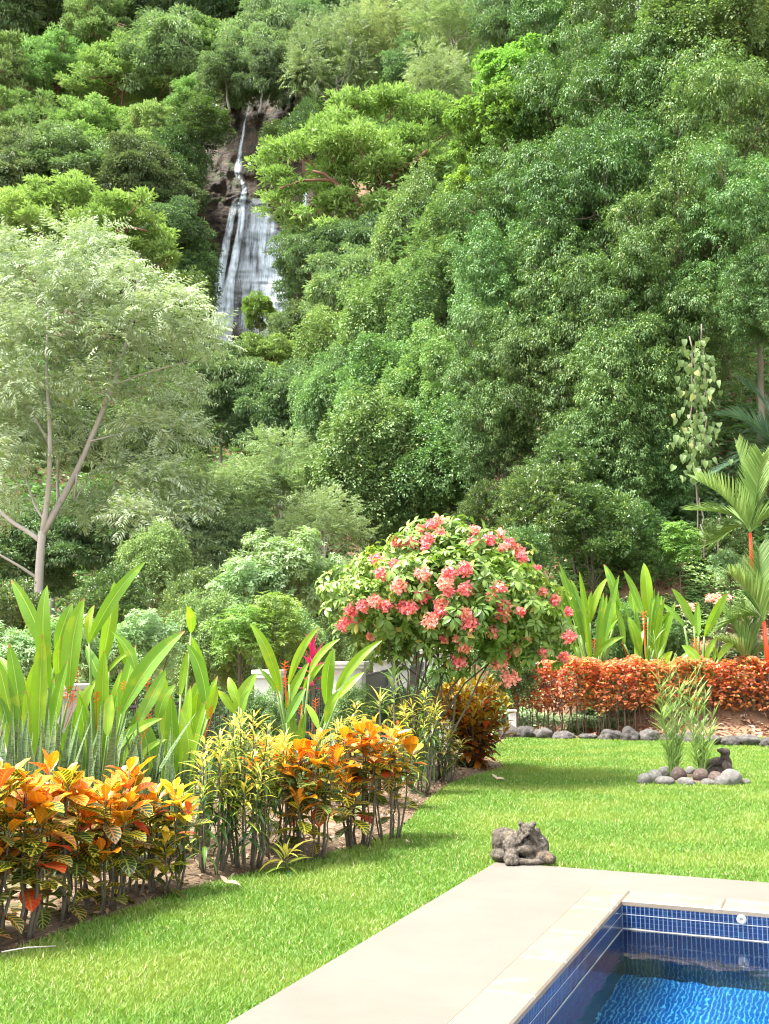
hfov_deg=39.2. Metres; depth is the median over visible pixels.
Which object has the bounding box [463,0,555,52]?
forest tree
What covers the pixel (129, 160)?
forest tree
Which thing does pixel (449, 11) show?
forest tree
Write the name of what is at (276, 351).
forest tree
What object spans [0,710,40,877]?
snake plant
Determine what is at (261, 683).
fence pillar
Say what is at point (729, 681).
copper hedge
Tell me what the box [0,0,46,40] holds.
forest tree
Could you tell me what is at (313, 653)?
ti plant
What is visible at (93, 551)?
forest tree
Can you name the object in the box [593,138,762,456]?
forest tree
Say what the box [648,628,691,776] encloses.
reed plant
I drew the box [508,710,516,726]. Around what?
white post
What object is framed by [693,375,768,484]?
palm
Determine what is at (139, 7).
forest tree
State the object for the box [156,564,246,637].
garden shrub
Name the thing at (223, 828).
croton shrub
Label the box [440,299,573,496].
forest tree
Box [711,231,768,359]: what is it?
forest tree
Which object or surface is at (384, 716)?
garden shrub
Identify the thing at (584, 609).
heliconia
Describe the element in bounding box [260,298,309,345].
forest tree
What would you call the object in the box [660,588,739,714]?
heliconia
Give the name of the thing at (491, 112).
forest tree
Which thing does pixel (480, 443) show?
forest tree
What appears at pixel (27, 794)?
croton shrub
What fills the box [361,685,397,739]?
dracaena
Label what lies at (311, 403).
forest tree
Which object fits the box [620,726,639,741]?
boulder
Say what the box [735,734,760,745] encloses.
boulder
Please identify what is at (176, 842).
croton shrub
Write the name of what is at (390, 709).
croton shrub
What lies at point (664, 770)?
river stone
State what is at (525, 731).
boulder
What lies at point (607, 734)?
boulder
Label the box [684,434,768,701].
palm
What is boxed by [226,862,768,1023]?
pool deck
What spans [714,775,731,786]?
river stone
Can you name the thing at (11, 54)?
forest tree
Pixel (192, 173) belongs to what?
forest tree
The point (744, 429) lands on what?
undergrowth
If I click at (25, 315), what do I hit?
silvery tree
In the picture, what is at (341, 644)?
garden shrub
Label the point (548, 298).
forest tree
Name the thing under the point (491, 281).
forest tree
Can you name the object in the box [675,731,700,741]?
boulder
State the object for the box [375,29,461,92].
forest tree
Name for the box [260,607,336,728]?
garden shrub
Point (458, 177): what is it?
forest tree
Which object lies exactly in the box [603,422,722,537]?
forest tree
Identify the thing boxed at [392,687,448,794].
croton shrub
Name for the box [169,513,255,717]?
forest tree
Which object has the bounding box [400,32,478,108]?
forest tree
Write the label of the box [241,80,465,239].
spreading tree
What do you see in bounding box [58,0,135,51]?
forest tree
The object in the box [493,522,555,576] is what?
garden shrub
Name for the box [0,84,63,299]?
forest tree
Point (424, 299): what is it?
forest tree
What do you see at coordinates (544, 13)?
forest tree
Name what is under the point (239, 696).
heliconia
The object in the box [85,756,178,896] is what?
croton shrub
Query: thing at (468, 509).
garden shrub
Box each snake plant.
[0,705,135,876]
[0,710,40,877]
[34,703,195,873]
[86,719,170,861]
[120,735,216,855]
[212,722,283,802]
[308,731,340,796]
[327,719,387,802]
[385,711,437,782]
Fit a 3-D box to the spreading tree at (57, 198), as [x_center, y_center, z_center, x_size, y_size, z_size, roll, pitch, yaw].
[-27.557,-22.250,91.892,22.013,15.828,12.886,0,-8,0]
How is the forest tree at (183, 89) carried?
on the terrain at (750, 716)
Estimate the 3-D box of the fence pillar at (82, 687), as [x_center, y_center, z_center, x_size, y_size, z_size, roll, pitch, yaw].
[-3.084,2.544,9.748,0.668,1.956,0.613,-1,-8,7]
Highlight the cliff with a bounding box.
[177,88,314,365]
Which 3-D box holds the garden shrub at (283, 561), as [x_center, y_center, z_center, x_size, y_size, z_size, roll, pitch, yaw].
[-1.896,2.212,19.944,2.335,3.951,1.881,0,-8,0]
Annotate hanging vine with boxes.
[670,324,740,558]
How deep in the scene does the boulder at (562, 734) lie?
21.12 m
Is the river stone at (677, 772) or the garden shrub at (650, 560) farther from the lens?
the garden shrub at (650, 560)
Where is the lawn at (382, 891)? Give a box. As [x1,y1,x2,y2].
[0,739,768,1023]
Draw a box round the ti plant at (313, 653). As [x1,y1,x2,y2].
[288,632,334,744]
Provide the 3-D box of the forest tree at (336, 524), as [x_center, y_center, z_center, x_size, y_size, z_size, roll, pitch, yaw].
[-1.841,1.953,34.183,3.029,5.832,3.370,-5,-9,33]
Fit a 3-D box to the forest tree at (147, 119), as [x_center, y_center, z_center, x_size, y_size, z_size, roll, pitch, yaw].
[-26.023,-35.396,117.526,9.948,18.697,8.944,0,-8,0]
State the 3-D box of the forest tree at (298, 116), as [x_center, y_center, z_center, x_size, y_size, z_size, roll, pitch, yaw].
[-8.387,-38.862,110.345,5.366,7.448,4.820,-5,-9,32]
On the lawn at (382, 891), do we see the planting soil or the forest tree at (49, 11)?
the planting soil
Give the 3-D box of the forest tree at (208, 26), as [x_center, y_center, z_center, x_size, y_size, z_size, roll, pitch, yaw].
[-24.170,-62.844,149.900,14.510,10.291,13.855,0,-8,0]
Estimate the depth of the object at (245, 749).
11.70 m
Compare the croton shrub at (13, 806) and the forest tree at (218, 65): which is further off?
the forest tree at (218, 65)
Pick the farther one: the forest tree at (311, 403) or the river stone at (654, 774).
the forest tree at (311, 403)
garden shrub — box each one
[0,574,52,735]
[0,620,76,678]
[29,614,121,683]
[107,607,185,737]
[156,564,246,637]
[162,587,258,783]
[199,603,276,715]
[204,556,282,701]
[218,525,331,613]
[224,685,297,749]
[237,591,311,669]
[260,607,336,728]
[291,552,358,713]
[320,596,387,670]
[329,681,378,745]
[339,548,373,571]
[376,686,430,738]
[377,592,421,653]
[415,665,471,759]
[443,610,509,697]
[450,478,511,544]
[486,656,542,726]
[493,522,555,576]
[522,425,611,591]
[537,479,648,619]
[592,596,649,668]
[601,499,669,566]
[625,533,683,595]
[643,617,701,661]
[655,520,707,594]
[692,515,748,560]
[706,547,745,644]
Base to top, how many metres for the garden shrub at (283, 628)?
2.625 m
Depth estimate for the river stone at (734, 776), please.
13.55 m
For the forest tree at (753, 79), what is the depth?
39.27 m
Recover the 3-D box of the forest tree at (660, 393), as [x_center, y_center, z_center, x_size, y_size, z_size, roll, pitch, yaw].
[7.076,-2.015,30.566,5.223,7.102,4.637,0,-8,0]
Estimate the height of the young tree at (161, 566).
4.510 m
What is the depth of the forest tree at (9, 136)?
106.55 m
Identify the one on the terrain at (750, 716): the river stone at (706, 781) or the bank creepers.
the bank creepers
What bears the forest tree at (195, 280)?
on the terrain at (750, 716)
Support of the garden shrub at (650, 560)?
on the terrain at (750, 716)
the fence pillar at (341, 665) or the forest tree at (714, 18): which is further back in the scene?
the forest tree at (714, 18)
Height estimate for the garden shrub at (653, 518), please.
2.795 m
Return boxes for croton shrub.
[0,757,47,945]
[0,758,76,942]
[8,749,112,930]
[57,773,154,923]
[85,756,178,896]
[131,777,212,899]
[178,726,247,878]
[203,708,288,872]
[237,734,302,847]
[240,728,309,860]
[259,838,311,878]
[273,727,362,863]
[321,716,396,849]
[326,700,365,792]
[352,713,417,806]
[354,724,426,840]
[378,699,423,775]
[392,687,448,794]
[424,716,471,782]
[429,674,516,768]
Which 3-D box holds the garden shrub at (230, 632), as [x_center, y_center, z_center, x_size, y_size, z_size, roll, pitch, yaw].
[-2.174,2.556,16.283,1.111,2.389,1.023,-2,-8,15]
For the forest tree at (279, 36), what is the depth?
120.40 m
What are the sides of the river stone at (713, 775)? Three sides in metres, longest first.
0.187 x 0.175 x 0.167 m
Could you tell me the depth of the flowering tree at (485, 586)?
13.78 m
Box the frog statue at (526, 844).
[491,821,555,865]
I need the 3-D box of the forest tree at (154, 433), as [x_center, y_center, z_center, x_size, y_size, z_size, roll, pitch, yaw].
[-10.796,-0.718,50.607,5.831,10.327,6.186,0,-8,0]
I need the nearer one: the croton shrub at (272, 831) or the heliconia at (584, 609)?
the croton shrub at (272, 831)
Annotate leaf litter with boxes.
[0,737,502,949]
[487,551,768,738]
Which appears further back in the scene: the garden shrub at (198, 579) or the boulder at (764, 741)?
the garden shrub at (198, 579)
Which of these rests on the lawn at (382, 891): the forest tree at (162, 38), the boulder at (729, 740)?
the boulder at (729, 740)
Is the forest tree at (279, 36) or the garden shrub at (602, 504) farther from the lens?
the forest tree at (279, 36)
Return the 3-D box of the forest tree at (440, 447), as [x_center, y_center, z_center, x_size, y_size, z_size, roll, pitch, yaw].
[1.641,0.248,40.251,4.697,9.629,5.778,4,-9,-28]
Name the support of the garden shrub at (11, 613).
on the terrain at (750, 716)
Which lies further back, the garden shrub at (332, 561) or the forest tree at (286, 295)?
the forest tree at (286, 295)
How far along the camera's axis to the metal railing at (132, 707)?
10.38 m
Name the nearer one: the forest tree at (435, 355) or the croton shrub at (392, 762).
the croton shrub at (392, 762)
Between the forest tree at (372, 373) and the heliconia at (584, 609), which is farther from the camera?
the forest tree at (372, 373)
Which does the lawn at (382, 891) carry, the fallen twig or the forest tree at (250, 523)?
the fallen twig
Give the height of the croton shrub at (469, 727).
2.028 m
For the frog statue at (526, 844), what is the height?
0.316 m
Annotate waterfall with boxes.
[214,97,305,344]
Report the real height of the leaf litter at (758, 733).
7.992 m
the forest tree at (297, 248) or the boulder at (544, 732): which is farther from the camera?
the forest tree at (297, 248)
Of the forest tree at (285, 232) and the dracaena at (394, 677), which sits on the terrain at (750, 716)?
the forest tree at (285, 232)
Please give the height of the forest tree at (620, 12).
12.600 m
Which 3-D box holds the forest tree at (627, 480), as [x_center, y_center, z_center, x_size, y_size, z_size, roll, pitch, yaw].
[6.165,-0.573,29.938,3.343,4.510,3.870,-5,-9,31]
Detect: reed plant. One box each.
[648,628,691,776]
[675,662,719,769]
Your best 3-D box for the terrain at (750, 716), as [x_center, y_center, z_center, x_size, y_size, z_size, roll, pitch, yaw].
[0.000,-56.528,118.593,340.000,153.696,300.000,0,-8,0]
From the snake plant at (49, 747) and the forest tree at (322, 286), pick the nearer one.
the snake plant at (49, 747)
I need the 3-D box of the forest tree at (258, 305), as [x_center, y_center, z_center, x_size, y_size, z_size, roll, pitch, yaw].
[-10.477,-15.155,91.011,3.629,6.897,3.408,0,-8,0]
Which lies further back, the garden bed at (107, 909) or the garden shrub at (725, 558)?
the garden shrub at (725, 558)
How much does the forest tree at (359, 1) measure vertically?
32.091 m
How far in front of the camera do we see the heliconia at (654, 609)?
24.11 m
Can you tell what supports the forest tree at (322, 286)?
on the terrain at (750, 716)
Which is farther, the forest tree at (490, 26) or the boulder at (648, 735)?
the forest tree at (490, 26)
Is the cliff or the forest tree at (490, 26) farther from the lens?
the cliff
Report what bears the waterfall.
on the cliff
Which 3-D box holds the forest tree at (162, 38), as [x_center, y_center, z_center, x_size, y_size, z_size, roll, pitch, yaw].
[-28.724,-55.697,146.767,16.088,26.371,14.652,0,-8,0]
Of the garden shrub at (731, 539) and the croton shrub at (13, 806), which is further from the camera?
the garden shrub at (731, 539)
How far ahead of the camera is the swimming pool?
6.32 m
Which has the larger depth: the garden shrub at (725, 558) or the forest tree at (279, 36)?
the forest tree at (279, 36)
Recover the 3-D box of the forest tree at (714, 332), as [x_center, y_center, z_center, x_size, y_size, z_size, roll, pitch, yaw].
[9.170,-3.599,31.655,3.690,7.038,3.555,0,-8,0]
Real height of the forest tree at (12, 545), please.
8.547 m
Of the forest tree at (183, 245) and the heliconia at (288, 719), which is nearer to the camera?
the heliconia at (288, 719)
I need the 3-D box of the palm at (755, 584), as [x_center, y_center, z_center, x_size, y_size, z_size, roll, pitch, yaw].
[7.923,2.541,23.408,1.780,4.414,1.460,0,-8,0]
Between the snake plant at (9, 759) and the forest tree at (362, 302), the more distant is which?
the forest tree at (362, 302)
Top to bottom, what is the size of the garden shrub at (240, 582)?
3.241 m
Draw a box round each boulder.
[498,724,516,738]
[517,726,534,737]
[533,727,552,738]
[552,731,575,738]
[578,733,596,739]
[598,729,620,740]
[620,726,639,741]
[639,729,660,741]
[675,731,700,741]
[704,735,722,744]
[720,735,739,746]
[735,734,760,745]
[759,737,768,746]
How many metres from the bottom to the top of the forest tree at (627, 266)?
9.418 m
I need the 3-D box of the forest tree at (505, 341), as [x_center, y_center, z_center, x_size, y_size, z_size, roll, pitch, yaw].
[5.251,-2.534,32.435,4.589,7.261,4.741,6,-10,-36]
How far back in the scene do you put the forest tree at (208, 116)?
113.78 m
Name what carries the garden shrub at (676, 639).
on the terrain at (750, 716)
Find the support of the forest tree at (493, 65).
on the terrain at (750, 716)
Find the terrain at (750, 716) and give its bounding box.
[0,40,768,955]
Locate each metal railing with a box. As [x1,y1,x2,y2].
[88,705,154,776]
[175,697,248,795]
[291,683,331,763]
[410,662,423,693]
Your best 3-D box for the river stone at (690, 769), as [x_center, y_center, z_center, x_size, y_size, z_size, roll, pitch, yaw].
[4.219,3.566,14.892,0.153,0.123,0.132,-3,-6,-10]
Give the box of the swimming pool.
[448,888,768,1023]
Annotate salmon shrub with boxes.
[677,600,696,644]
[704,593,735,671]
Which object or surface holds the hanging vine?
hanging from the forest tree at (660, 393)
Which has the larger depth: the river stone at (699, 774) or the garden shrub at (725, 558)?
the garden shrub at (725, 558)
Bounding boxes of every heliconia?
[0,580,84,773]
[56,561,184,780]
[117,606,217,839]
[216,673,256,813]
[250,623,381,800]
[550,563,623,700]
[616,563,675,696]
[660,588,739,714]
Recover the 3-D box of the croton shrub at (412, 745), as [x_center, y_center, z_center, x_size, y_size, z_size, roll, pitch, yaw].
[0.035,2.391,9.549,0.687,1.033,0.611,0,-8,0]
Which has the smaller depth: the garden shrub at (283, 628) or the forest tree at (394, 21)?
the garden shrub at (283, 628)
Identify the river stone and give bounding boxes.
[637,773,652,784]
[648,769,661,781]
[655,776,674,785]
[658,766,668,775]
[670,766,686,779]
[677,777,695,785]
[685,766,695,773]
[692,768,708,780]
[701,778,713,784]
[708,771,720,779]
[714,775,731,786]
[721,769,741,785]
[742,779,750,783]
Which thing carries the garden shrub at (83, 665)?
on the terrain at (750, 716)
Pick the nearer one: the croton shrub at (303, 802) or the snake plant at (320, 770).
the croton shrub at (303, 802)
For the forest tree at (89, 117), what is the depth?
119.23 m
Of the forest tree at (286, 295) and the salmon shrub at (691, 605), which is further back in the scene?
the forest tree at (286, 295)
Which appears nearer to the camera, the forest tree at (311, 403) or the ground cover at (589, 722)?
the ground cover at (589, 722)
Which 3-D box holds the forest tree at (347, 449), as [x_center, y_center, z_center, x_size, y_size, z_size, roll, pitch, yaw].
[-0.494,0.793,40.301,5.248,11.149,5.747,0,-8,0]
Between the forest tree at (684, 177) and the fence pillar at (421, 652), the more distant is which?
the forest tree at (684, 177)
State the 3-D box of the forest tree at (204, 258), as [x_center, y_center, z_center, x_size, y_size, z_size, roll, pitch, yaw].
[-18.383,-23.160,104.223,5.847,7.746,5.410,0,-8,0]
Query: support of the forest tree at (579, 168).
on the terrain at (750, 716)
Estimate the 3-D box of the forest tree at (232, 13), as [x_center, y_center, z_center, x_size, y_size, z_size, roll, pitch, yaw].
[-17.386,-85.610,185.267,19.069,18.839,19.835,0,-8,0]
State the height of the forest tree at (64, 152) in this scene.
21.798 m
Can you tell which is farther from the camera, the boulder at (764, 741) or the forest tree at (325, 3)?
the forest tree at (325, 3)
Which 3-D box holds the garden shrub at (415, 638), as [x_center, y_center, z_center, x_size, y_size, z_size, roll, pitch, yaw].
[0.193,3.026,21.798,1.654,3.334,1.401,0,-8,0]
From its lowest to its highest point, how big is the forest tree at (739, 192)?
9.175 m
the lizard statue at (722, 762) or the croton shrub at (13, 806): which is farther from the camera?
the lizard statue at (722, 762)
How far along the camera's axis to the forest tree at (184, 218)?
103.22 m
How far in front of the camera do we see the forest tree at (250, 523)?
35.62 m
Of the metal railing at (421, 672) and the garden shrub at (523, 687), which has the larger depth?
the garden shrub at (523, 687)
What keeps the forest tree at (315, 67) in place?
on the terrain at (750, 716)
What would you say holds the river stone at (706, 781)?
on the lawn at (382, 891)
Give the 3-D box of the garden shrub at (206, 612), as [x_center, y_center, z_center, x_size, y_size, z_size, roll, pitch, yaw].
[-2.813,2.964,17.308,1.439,3.526,1.549,-6,-10,39]
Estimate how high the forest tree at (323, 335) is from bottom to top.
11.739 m
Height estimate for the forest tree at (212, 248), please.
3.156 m
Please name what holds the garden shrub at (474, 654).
on the terrain at (750, 716)
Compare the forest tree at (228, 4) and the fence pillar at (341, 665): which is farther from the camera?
the forest tree at (228, 4)
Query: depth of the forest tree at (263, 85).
119.24 m
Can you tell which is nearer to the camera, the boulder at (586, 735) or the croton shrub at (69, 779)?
the croton shrub at (69, 779)
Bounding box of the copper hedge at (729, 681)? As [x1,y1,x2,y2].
[507,653,768,734]
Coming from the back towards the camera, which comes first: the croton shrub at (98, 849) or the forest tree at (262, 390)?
the forest tree at (262, 390)
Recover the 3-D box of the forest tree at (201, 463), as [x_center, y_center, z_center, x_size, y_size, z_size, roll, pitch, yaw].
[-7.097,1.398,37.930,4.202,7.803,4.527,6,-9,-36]
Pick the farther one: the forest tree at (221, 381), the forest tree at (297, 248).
the forest tree at (297, 248)
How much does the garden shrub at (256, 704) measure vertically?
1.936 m
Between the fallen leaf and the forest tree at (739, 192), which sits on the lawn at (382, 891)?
the fallen leaf
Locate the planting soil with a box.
[675,774,700,782]
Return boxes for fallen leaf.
[220,875,241,886]
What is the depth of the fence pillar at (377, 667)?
16.60 m
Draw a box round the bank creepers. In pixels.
[493,534,768,735]
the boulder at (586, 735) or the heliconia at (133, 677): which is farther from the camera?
the boulder at (586, 735)
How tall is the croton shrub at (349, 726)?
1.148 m
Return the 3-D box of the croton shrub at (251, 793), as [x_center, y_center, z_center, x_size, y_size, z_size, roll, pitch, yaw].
[-1.022,2.107,8.233,0.652,1.245,0.652,-6,-10,37]
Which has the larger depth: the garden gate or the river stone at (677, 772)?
the garden gate
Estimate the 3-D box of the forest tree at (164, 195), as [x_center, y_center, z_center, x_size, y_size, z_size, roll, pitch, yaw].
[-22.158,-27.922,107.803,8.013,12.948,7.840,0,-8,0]
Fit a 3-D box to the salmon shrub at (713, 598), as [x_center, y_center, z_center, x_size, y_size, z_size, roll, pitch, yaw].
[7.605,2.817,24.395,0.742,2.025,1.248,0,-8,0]
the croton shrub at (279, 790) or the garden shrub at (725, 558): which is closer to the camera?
the croton shrub at (279, 790)
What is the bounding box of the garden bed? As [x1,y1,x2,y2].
[0,739,503,954]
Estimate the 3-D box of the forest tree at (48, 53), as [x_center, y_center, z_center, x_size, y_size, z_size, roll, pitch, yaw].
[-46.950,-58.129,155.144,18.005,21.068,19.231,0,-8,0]
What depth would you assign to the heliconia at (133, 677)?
8.94 m
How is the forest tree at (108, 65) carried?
on the terrain at (750, 716)
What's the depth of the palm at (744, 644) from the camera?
23.57 m
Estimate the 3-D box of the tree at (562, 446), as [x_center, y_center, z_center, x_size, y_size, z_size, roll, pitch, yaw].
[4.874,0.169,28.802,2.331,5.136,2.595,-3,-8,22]
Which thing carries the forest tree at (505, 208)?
on the terrain at (750, 716)
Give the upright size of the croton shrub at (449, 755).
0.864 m
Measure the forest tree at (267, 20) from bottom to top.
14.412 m
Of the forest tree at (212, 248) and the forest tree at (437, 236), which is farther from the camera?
the forest tree at (212, 248)
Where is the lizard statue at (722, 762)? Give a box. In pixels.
[703,748,732,773]
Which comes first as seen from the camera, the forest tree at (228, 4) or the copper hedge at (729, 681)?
the copper hedge at (729, 681)
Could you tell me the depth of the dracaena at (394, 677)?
13.41 m
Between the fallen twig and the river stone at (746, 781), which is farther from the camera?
the river stone at (746, 781)
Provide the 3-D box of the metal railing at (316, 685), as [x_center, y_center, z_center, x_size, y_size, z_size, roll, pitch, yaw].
[-0.948,2.734,13.960,0.036,1.056,1.867,-2,-8,14]
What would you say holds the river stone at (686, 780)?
on the lawn at (382, 891)
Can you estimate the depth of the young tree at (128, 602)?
23.85 m
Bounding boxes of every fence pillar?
[5,684,94,805]
[251,670,286,779]
[330,661,368,755]
[373,655,412,748]
[419,648,452,748]
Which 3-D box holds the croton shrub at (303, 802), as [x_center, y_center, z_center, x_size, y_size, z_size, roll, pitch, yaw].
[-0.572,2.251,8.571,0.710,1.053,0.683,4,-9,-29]
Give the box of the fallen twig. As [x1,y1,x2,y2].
[1,946,55,952]
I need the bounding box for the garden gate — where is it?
[366,669,387,734]
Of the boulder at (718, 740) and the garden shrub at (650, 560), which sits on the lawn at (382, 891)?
the boulder at (718, 740)
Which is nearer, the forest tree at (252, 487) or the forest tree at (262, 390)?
the forest tree at (252, 487)
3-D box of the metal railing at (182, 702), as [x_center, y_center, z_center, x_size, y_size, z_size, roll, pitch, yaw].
[-1.848,2.502,11.595,0.036,0.986,1.845,-2,-8,17]
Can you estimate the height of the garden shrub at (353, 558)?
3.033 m
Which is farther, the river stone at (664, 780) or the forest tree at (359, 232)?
the forest tree at (359, 232)
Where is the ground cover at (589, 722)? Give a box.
[478,600,768,729]
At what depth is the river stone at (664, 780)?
13.54 m
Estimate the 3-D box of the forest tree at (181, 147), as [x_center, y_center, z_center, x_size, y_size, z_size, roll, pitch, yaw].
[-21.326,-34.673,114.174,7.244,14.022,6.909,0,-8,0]
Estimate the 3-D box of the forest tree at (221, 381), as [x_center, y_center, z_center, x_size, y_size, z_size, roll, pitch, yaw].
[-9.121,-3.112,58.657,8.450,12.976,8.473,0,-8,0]
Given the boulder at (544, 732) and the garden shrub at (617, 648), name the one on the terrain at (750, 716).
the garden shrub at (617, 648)
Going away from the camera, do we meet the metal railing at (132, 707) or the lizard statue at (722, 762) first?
the metal railing at (132, 707)
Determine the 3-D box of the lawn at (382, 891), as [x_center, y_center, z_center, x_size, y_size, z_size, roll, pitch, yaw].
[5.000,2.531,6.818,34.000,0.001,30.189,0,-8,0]
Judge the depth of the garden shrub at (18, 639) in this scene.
14.17 m
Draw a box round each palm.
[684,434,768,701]
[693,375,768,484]
[707,592,768,710]
[709,537,768,682]
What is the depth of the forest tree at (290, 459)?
41.56 m
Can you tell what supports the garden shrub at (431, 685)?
on the terrain at (750, 716)
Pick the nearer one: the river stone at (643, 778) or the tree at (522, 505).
the river stone at (643, 778)
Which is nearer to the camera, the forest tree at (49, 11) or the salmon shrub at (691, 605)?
the salmon shrub at (691, 605)
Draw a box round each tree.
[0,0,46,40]
[0,28,48,102]
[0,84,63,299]
[0,118,133,337]
[0,120,55,331]
[0,168,183,333]
[0,208,246,607]
[0,371,127,619]
[0,503,84,634]
[2,0,89,47]
[6,22,112,113]
[20,479,166,683]
[43,92,135,311]
[53,31,174,110]
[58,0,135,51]
[62,561,159,644]
[85,130,209,325]
[93,387,215,605]
[104,0,228,102]
[113,516,194,676]
[114,97,185,266]
[115,2,215,106]
[119,446,243,606]
[127,171,201,276]
[129,194,216,341]
[148,265,218,376]
[149,117,215,185]
[149,222,223,326]
[160,71,216,116]
[164,0,265,21]
[164,92,236,160]
[164,338,282,521]
[165,234,223,311]
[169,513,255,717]
[174,156,210,213]
[178,452,300,525]
[179,14,227,72]
[193,38,250,110]
[207,239,218,257]
[215,0,303,92]
[215,419,322,625]
[220,357,331,518]
[225,34,292,113]
[225,331,302,515]
[226,0,258,17]
[228,506,296,666]
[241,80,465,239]
[241,290,276,333]
[257,118,286,156]
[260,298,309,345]
[262,222,346,293]
[268,0,349,62]
[270,26,341,98]
[270,483,383,637]
[271,271,309,307]
[274,216,310,254]
[276,96,322,164]
[277,0,387,218]
[281,0,394,67]
[286,339,350,536]
[288,305,369,381]
[295,242,385,326]
[300,382,442,672]
[314,211,383,276]
[314,511,580,780]
[320,0,443,88]
[323,330,438,545]
[330,245,424,371]
[341,0,437,58]
[367,156,445,275]
[367,388,490,534]
[374,313,484,430]
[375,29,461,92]
[381,239,502,360]
[393,0,489,105]
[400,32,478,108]
[408,181,510,276]
[438,116,603,411]
[439,209,563,478]
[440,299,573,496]
[441,76,550,241]
[443,146,509,237]
[444,389,543,501]
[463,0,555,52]
[470,32,550,99]
[488,460,596,661]
[490,306,650,462]
[491,11,629,229]
[494,217,662,386]
[497,0,636,123]
[507,104,702,344]
[538,311,722,495]
[544,408,667,533]
[548,2,716,186]
[557,225,721,502]
[564,0,654,104]
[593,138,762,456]
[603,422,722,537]
[617,37,768,378]
[634,0,768,118]
[635,266,768,506]
[654,129,768,444]
[685,11,768,268]
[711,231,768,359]
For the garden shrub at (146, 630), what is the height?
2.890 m
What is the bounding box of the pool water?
[548,929,768,1023]
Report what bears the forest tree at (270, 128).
on the terrain at (750, 716)
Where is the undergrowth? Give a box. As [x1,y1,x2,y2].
[0,9,768,791]
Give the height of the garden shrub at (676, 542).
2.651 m
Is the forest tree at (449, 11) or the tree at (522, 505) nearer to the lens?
the tree at (522, 505)
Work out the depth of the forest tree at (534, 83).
41.10 m
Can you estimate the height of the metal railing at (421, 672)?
1.049 m
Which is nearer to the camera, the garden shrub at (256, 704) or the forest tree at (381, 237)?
the garden shrub at (256, 704)
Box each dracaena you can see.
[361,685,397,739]
[375,658,413,763]
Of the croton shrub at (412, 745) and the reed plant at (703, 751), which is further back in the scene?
the reed plant at (703, 751)
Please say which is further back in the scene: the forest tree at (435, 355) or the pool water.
the forest tree at (435, 355)
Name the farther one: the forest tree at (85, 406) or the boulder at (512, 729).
the forest tree at (85, 406)
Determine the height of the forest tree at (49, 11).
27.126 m
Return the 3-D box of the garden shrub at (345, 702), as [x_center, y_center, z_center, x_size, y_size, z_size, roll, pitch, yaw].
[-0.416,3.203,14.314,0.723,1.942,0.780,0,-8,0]
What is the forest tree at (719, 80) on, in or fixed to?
on the terrain at (750, 716)
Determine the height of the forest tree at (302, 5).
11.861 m

